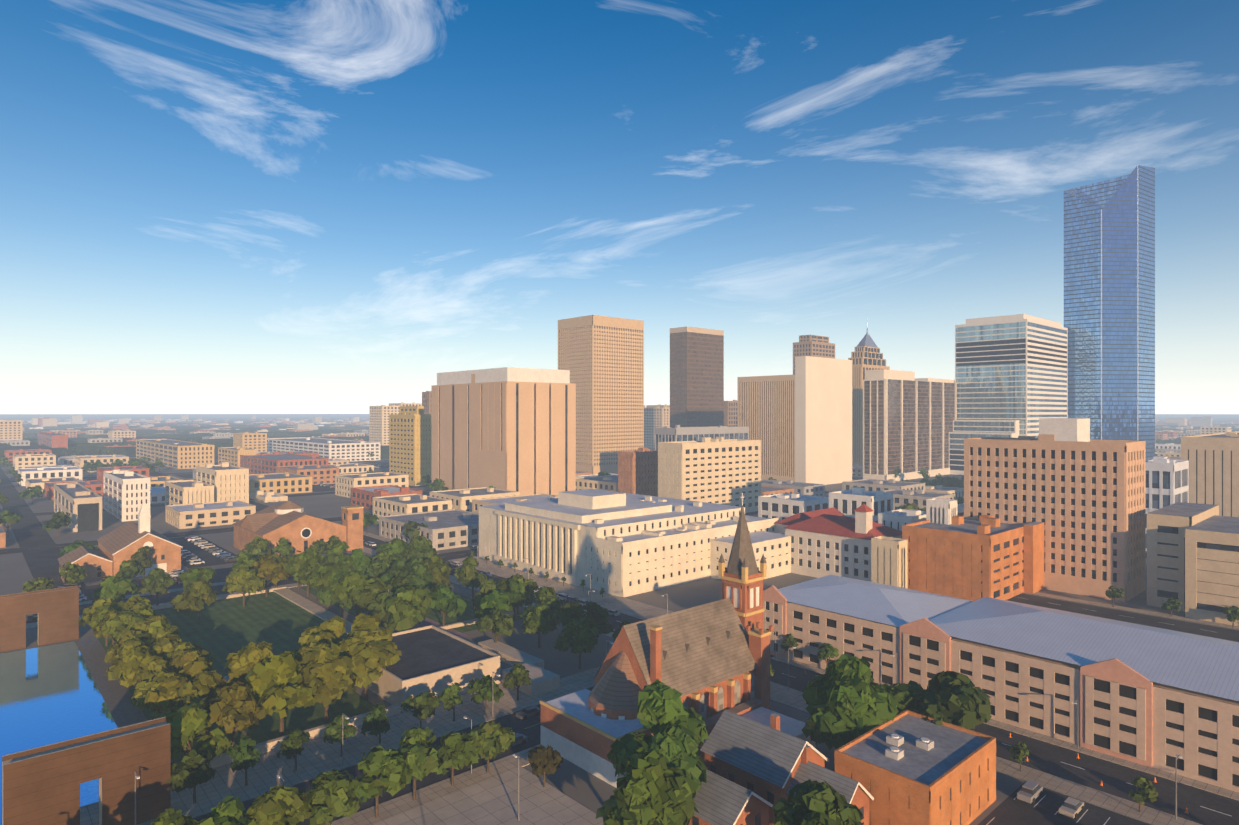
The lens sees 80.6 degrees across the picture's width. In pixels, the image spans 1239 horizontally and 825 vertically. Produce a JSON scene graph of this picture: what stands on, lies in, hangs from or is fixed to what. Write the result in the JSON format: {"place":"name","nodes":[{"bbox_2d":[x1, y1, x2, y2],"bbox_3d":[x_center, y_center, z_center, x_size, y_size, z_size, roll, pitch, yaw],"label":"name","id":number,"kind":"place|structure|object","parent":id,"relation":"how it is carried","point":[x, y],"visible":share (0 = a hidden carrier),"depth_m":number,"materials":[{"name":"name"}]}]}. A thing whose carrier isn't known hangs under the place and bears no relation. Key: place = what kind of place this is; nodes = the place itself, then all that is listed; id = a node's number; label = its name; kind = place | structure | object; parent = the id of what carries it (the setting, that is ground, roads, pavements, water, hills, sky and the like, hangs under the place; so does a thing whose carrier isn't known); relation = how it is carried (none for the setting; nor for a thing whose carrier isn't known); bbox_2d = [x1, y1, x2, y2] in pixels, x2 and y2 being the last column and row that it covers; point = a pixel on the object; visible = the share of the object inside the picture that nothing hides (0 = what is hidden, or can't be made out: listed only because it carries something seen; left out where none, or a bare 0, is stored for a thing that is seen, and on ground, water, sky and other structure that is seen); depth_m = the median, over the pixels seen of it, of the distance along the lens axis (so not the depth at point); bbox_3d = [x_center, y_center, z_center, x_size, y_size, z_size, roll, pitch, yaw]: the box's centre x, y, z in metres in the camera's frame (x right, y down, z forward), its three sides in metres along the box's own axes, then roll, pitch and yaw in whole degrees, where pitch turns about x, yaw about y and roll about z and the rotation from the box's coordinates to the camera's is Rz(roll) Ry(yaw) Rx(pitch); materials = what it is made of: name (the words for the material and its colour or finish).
{"place":"outdoors","nodes":[
{"label":"outdoors","id":0,"kind":"place"},
{"bbox_2d":[0,457,1238,824],"bbox_3d":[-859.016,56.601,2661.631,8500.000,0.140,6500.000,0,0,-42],"label":"roads","id":1,"kind":"structure","parent":0,"point":[1056,769],"depth_m":116.59,"materials":[{"name":"grey asphalt"}]},
{"bbox_2d":[26,463,1083,819],"bbox_3d":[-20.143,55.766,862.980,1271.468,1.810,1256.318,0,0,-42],"label":"vehicles","id":2,"kind":"object","parent":1,"relation":"on","point":[1030,791],"visible":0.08,"depth_m":212.42,"materials":[{"name":"paint"}]},
{"bbox_2d":[135,534,1188,824],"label":"street lamps","id":3,"kind":"object","parent":1,"relation":"on","point":[137,776],"visible":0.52,"depth_m":116.86,"materials":[{"name":"metal"}]},
{"bbox_2d":[0,414,1238,824],"bbox_3d":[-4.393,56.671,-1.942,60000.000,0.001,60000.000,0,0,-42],"label":"ground","id":4,"kind":"structure","parent":0,"point":[584,788],"depth_m":227.30,"materials":[{"name":"grey concrete"}]},
{"bbox_2d":[0,586,78,651],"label":"gate","id":5,"kind":"structure","parent":4,"relation":"on","point":[56,610],"depth_m":177.89,"materials":[{"name":"brown metal"}]},
{"bbox_2d":[38,431,67,448],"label":"building","id":6,"kind":"structure","parent":4,"relation":"on","point":[53,439],"depth_m":928.90,"materials":[{"name":"red brick"}]},
{"bbox_2d":[54,482,101,531],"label":"building","id":7,"kind":"structure","parent":4,"relation":"on","point":[81,504],"depth_m":351.81,"materials":[{"name":"beige concrete"}]},
{"bbox_2d":[2,717,170,824],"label":"gate","id":8,"kind":"structure","parent":4,"relation":"on","point":[41,785],"depth_m":97.55,"materials":[{"name":"brown brick"}]},
{"bbox_2d":[58,500,181,583],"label":"church","id":9,"kind":"structure","parent":4,"relation":"on","point":[123,542],"depth_m":255.11,"materials":[{"name":"orange brick"}]},
{"bbox_2d":[103,469,149,521],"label":"white office","id":10,"kind":"structure","parent":4,"relation":"on","point":[126,493],"depth_m":386.38,"materials":[{"name":"paint"}]},
{"bbox_2d":[136,439,213,468],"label":"building","id":11,"kind":"structure","parent":4,"relation":"on","point":[177,454],"depth_m":752.92,"materials":[{"name":"white concrete"}]},
{"bbox_2d":[165,480,213,504],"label":"building","id":12,"kind":"structure","parent":4,"relation":"on","point":[178,492],"depth_m":413.66,"materials":[{"name":"beige concrete"}]},
{"bbox_2d":[196,462,248,502],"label":"tall cream building","id":13,"kind":"structure","parent":4,"relation":"on","point":[228,481],"depth_m":432.13,"materials":[{"name":"beige concrete"}]},
{"bbox_2d":[218,446,255,466],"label":"building","id":14,"kind":"structure","parent":4,"relation":"on","point":[231,455],"depth_m":727.54,"materials":[{"name":"beige concrete"}]},
{"bbox_2d":[250,490,287,502],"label":"building","id":15,"kind":"structure","parent":4,"relation":"on","point":[261,496],"depth_m":470.38,"materials":[{"name":"beige concrete"}]},
{"bbox_2d":[0,585,559,824],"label":"memorial","id":16,"kind":"object","parent":4,"relation":"on","point":[55,693],"visible":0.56,"depth_m":152.41,"materials":[{"name":"green plant"}]},
{"bbox_2d":[240,452,327,473],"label":"building","id":17,"kind":"structure","parent":4,"relation":"on","point":[262,464],"depth_m":665.35,"materials":[{"name":"brick"}]},
{"bbox_2d":[233,501,363,556],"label":"church","id":18,"kind":"structure","parent":4,"relation":"on","point":[294,525],"depth_m":293.71,"materials":[{"name":"orange brick"}]},
{"bbox_2d":[267,437,379,461],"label":"white apartment building","id":19,"kind":"structure","parent":4,"relation":"on","point":[350,450],"depth_m":862.67,"materials":[{"name":"paint"}]},
{"bbox_2d":[351,485,421,509],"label":"building","id":20,"kind":"structure","parent":4,"relation":"on","point":[362,496],"depth_m":434.94,"materials":[{"name":"brick"}]},
{"bbox_2d":[389,413,430,485],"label":"block","id":21,"kind":"structure","parent":4,"relation":"on","point":[410,445],"depth_m":570.09,"materials":[{"name":"beige concrete"}]},
{"bbox_2d":[399,406,423,414],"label":"block","id":22,"kind":"structure","parent":21,"relation":"on","point":[416,410],"depth_m":575.68,"materials":[{"name":"beige concrete"}]},
{"bbox_2d":[422,391,430,413],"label":"block","id":23,"kind":"structure","parent":4,"relation":"on","point":[426,399],"depth_m":707.24,"materials":[{"name":"beige concrete"}]},
{"bbox_2d":[13,455,963,500],"bbox_3d":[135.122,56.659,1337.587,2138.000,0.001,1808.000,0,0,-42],"label":"buildings","id":24,"kind":"structure","parent":4,"relation":"on","point":[316,488],"depth_m":566.58,"materials":[{"name":"concrete"}]},
{"bbox_2d":[431,367,575,495],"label":"office building","id":25,"kind":"structure","parent":4,"relation":"on","point":[510,428],"depth_m":451.60,"materials":[{"name":"beige concrete"}]},
{"bbox_2d":[558,315,643,474],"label":"tower","id":26,"kind":"structure","parent":4,"relation":"on","point":[601,358],"depth_m":653.83,"materials":[{"name":"beige concrete"}]},
{"bbox_2d":[4,417,1229,499],"bbox_3d":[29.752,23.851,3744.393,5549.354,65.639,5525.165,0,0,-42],"label":"buildings","id":27,"kind":"structure","parent":4,"relation":"on","point":[95,486],"depth_m":811.67,"materials":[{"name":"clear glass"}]},
{"bbox_2d":[0,425,1238,824],"bbox_3d":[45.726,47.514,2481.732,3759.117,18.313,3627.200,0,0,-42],"label":"trees","id":28,"kind":"object","parent":4,"relation":"on","point":[192,695],"visible":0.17,"depth_m":125.86,"materials":[{"name":"green plant"}]},
{"bbox_2d":[0,416,1238,458],"bbox_3d":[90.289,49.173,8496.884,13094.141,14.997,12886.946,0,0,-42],"label":"buildings","id":29,"kind":"structure","parent":4,"relation":"on","point":[81,444],"depth_m":1808.58,"materials":[{"name":"beige concrete"}]},
{"bbox_2d":[0,405,1238,528],"bbox_3d":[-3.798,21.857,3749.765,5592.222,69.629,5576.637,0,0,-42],"label":"buildings","id":30,"kind":"structure","parent":4,"relation":"on","point":[192,515],"depth_m":679.38,"materials":[{"name":"grey concrete"}]},
{"bbox_2d":[0,416,1238,547],"bbox_3d":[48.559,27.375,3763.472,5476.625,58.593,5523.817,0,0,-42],"label":"tan brick building","id":31,"kind":"structure","parent":4,"relation":"on","point":[318,474],"depth_m":581.26,"materials":[{"name":"brown brick"}]},
{"bbox_2d":[0,416,1238,550],"bbox_3d":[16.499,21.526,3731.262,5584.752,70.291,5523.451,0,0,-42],"label":"buildings","id":32,"kind":"structure","parent":4,"relation":"on","point":[453,528],"depth_m":446.40,"materials":[{"name":"beige concrete"}]},
{"bbox_2d":[13,402,1230,523],"bbox_3d":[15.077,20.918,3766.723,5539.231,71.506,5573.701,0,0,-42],"label":"cream building","id":33,"kind":"structure","parent":4,"relation":"on","point":[460,499],"depth_m":492.99,"materials":[{"name":"beige concrete"}]},
{"bbox_2d":[479,489,790,596],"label":"courthouse","id":34,"kind":"structure","parent":4,"relation":"on","point":[620,544],"depth_m":249.92,"materials":[{"name":"stone"}]},
{"bbox_2d":[618,447,657,496],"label":"office building","id":35,"kind":"structure","parent":4,"relation":"on","point":[638,471],"depth_m":423.72,"materials":[{"name":"brown brick"}]},
{"bbox_2d":[88,404,1192,495],"bbox_3d":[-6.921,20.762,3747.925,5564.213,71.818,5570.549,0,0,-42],"label":"yellow apartment building","id":36,"kind":"structure","parent":4,"relation":"on","point":[285,483],"depth_m":524.24,"materials":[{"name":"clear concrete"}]},
{"bbox_2d":[540,493,772,787],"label":"church","id":37,"kind":"structure","parent":4,"relation":"on","point":[710,662],"depth_m":127.03,"materials":[{"name":"brick"}]},
{"bbox_2d":[670,332,723,426],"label":"tower","id":38,"kind":"structure","parent":4,"relation":"on","point":[696,379],"depth_m":770.18,"materials":[{"name":"brown metal"}]},
{"bbox_2d":[670,326,723,335],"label":"tower cap","id":39,"kind":"object","parent":38,"relation":"on","point":[696,330],"visible":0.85,"depth_m":769.49,"materials":[{"name":"beige concrete"}]},
{"bbox_2d":[655,425,748,450],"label":"building","id":40,"kind":"structure","parent":4,"relation":"on","point":[671,434],"depth_m":533.18,"materials":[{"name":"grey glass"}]},
{"bbox_2d":[658,437,760,512],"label":"cream block","id":41,"kind":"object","parent":4,"relation":"on","point":[719,470],"visible":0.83,"depth_m":394.00,"materials":[{"name":"beige concrete"}]},
{"bbox_2d":[724,400,736,425],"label":"block","id":42,"kind":"structure","parent":4,"relation":"on","point":[730,413],"depth_m":797.99,"materials":[{"name":"beige concrete"}]},
{"bbox_2d":[689,710,873,824],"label":"rectory","id":43,"kind":"structure","parent":4,"relation":"on","point":[755,770],"depth_m":99.68,"materials":[{"name":"brick"}]},
{"bbox_2d":[758,493,828,520],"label":"building","id":44,"kind":"structure","parent":4,"relation":"on","point":[781,506],"depth_m":336.55,"materials":[{"name":"paint"}]},
{"bbox_2d":[737,356,851,484],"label":"tower","id":45,"kind":"structure","parent":4,"relation":"on","point":[798,423],"depth_m":573.27,"materials":[{"name":"beige concrete"}]},
{"bbox_2d":[775,508,845,533],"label":"block","id":46,"kind":"structure","parent":4,"relation":"on","point":[790,520],"depth_m":273.52,"materials":[{"name":"red"}]},
{"bbox_2d":[793,341,834,374],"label":"high-rise building","id":47,"kind":"structure","parent":4,"relation":"on","point":[817,349],"depth_m":834.69,"materials":[{"name":"brown concrete"}]},
{"bbox_2d":[799,335,828,342],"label":"building top","id":48,"kind":"object","parent":47,"relation":"on","point":[805,338],"visible":0.77,"depth_m":837.04,"materials":[{"name":"beige concrete"}]},
{"bbox_2d":[783,504,901,581],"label":"block","id":49,"kind":"structure","parent":4,"relation":"on","point":[822,545],"depth_m":246.77,"materials":[{"name":"beige concrete"}]},
{"bbox_2d":[829,487,892,522],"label":"building","id":50,"kind":"structure","parent":4,"relation":"on","point":[846,503],"depth_m":302.93,"materials":[{"name":"paint"}]},
{"bbox_2d":[848,320,889,464],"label":"skyscraper","id":51,"kind":"structure","parent":4,"relation":"on","point":[866,355],"depth_m":697.34,"materials":[{"name":"concrete"}]},
{"bbox_2d":[871,536,907,588],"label":"block","id":52,"kind":"structure","parent":4,"relation":"on","point":[889,560],"depth_m":226.19,"materials":[{"name":"beige concrete"}]},
{"bbox_2d":[878,509,925,530],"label":"building","id":53,"kind":"structure","parent":4,"relation":"on","point":[897,519],"depth_m":263.07,"materials":[{"name":"paint"}]},
{"bbox_2d":[863,369,956,480],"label":"tower","id":54,"kind":"structure","parent":4,"relation":"on","point":[908,417],"depth_m":615.97,"materials":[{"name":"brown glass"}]},
{"bbox_2d":[926,498,956,524],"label":"building","id":55,"kind":"structure","parent":4,"relation":"on","point":[941,511],"depth_m":242.18,"materials":[{"name":"paint"}]},
{"bbox_2d":[957,503,963,512],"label":"building","id":56,"kind":"structure","parent":4,"relation":"on","point":[960,508],"depth_m":278.93,"materials":[{"name":"paint"}]},
{"bbox_2d":[902,512,1023,600],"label":"block","id":57,"kind":"structure","parent":4,"relation":"on","point":[960,557],"depth_m":222.51,"materials":[{"name":"orange brick"}]},
{"bbox_2d":[763,575,1238,792],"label":"apartment building","id":58,"kind":"structure","parent":4,"relation":"on","point":[1154,697],"depth_m":130.72,"materials":[{"name":"brick"}]},
{"bbox_2d":[949,314,1067,474],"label":"tower","id":59,"kind":"structure","parent":4,"relation":"on","point":[1011,376],"depth_m":661.74,"materials":[{"name":"white glass"}]},
{"bbox_2d":[1024,521,1044,593],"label":"stair tower","id":60,"kind":"structure","parent":4,"relation":"on","point":[1034,553],"depth_m":229.50,"materials":[{"name":"orange brick"}]},
{"bbox_2d":[964,434,1145,601],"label":"block","id":61,"kind":"structure","parent":4,"relation":"on","point":[1085,502],"depth_m":229.54,"materials":[{"name":"brick"}]},
{"bbox_2d":[1039,418,1089,441],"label":"rooftop penthouse","id":62,"kind":"object","parent":61,"relation":"on","point":[1069,429],"visible":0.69,"depth_m":236.00,"materials":[{"name":"white paint"}]},
{"bbox_2d":[1064,165,1154,460],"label":"glass skyscraper","id":63,"kind":"structure","parent":4,"relation":"on","point":[1109,274],"depth_m":706.11,"materials":[{"name":"blue glass"}]},
{"bbox_2d":[1146,456,1188,550],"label":"block","id":64,"kind":"structure","parent":4,"relation":"on","point":[1167,482],"depth_m":296.43,"materials":[{"name":"white concrete"}]},
{"bbox_2d":[1147,502,1238,625],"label":"block","id":65,"kind":"structure","parent":4,"relation":"on","point":[1193,558],"depth_m":201.46,"materials":[{"name":"beige concrete"}]},
{"bbox_2d":[1181,431,1238,516],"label":"block","id":66,"kind":"structure","parent":4,"relation":"on","point":[1213,459],"depth_m":338.21,"materials":[{"name":"beige concrete"}]},
{"bbox_2d":[0,0,1238,413],"label":"sky","id":67,"kind":"structure","parent":0,"point":[207,206],"materials":[{"name":"blue"}]},
{"bbox_2d":[700,707,815,761],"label":"roof","id":68,"kind":"structure","parent":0,"point":[788,725],"depth_m":125.21,"materials":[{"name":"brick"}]},
{"bbox_2d":[834,710,995,824],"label":"orange building","id":69,"kind":"structure","parent":0,"point":[949,778],"depth_m":100.43,"materials":[{"name":"brick"}]},
{"bbox_2d":[885,733,933,760],"bbox_3d":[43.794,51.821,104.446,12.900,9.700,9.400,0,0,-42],"label":"rooftop hvac units","id":70,"kind":"object","parent":69,"relation":"on","point":[897,754],"visible":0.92,"depth_m":104.43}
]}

